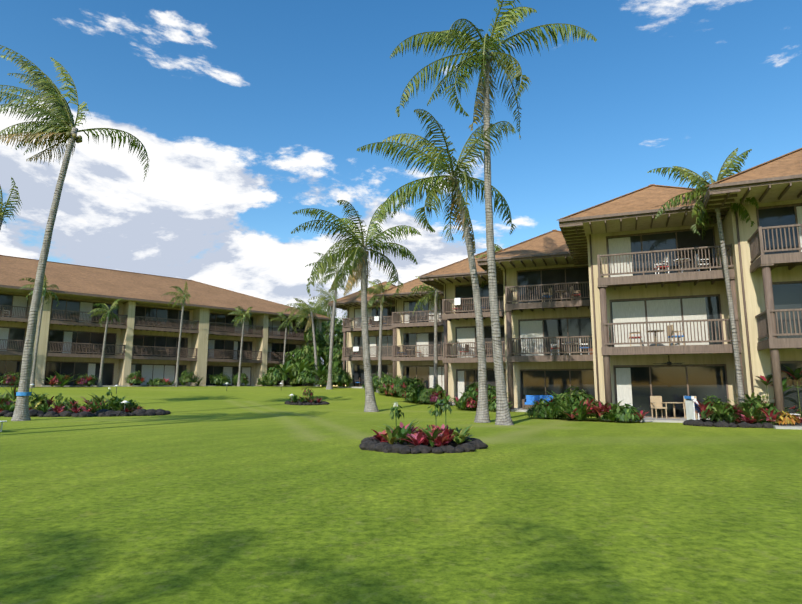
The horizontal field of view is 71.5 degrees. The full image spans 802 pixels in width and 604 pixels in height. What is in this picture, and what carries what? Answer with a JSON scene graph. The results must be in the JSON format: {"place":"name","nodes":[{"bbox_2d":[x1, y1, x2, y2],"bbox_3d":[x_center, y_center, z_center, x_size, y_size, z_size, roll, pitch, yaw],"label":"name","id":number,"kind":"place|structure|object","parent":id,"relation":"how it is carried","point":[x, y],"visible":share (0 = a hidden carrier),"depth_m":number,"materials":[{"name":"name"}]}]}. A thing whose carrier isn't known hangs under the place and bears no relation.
{"place":"outdoors","nodes":[
{"label":"outdoors","id":0,"kind":"place"},
{"bbox_2d":[0,386,801,603],"bbox_3d":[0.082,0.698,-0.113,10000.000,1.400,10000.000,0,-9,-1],"label":"lawn","id":1,"kind":"structure","parent":0,"point":[233,495],"depth_m":6.54,"materials":[{"name":"green plant"}]},
{"bbox_2d":[0,255,330,386],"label":"building","id":2,"kind":"structure","parent":1,"relation":"on","point":[211,336],"depth_m":58.53,"materials":[{"name":"beige paint"}]},
{"bbox_2d":[0,0,758,424],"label":"palm","id":3,"kind":"object","parent":1,"relation":"on","point":[54,124],"depth_m":23.97,"materials":[{"name":"green plant"}]},
{"bbox_2d":[16,392,31,395],"bbox_3d":[-15.729,3.829,23.228,0.536,0.150,0.523,0,-9,-1],"label":"tree band","id":4,"kind":"object","parent":3,"relation":"on","point":[23,393],"visible":0.93,"depth_m":23.02,"materials":[{"name":"blue plastic"}]},
{"bbox_2d":[66,52,493,255],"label":"coconuts","id":5,"kind":"object","parent":3,"relation":"on","point":[78,139],"visible":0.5,"depth_m":24.97,"materials":[{"name":"brown plant"}]},
{"bbox_2d":[45,402,738,452],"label":"plants","id":6,"kind":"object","parent":1,"relation":"on","point":[411,445],"depth_m":12.86,"materials":[{"name":"red plant"}]},
{"bbox_2d":[0,400,801,453],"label":"lava rocks","id":7,"kind":"object","parent":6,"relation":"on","point":[376,445],"visible":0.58,"depth_m":19.08,"materials":[{"name":"black stone"}]},
{"bbox_2d":[0,310,801,446],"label":"planting","id":8,"kind":"object","parent":1,"relation":"on","point":[581,405],"visible":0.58,"depth_m":27.65,"materials":[{"name":"green plant"}]},
{"bbox_2d":[328,148,801,429],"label":"building","id":9,"kind":"structure","parent":1,"relation":"on","point":[604,257],"depth_m":24.91,"materials":[{"name":"beige paint"}]},
{"bbox_2d":[0,253,800,431],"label":"furniture","id":10,"kind":"object","parent":9,"relation":"in","point":[689,406],"visible":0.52,"depth_m":24.22,"materials":[{"name":"white plastic"}]},
{"bbox_2d":[0,0,801,385],"label":"sky","id":11,"kind":"structure","parent":0,"point":[247,115],"materials":[{"name":"blue"}]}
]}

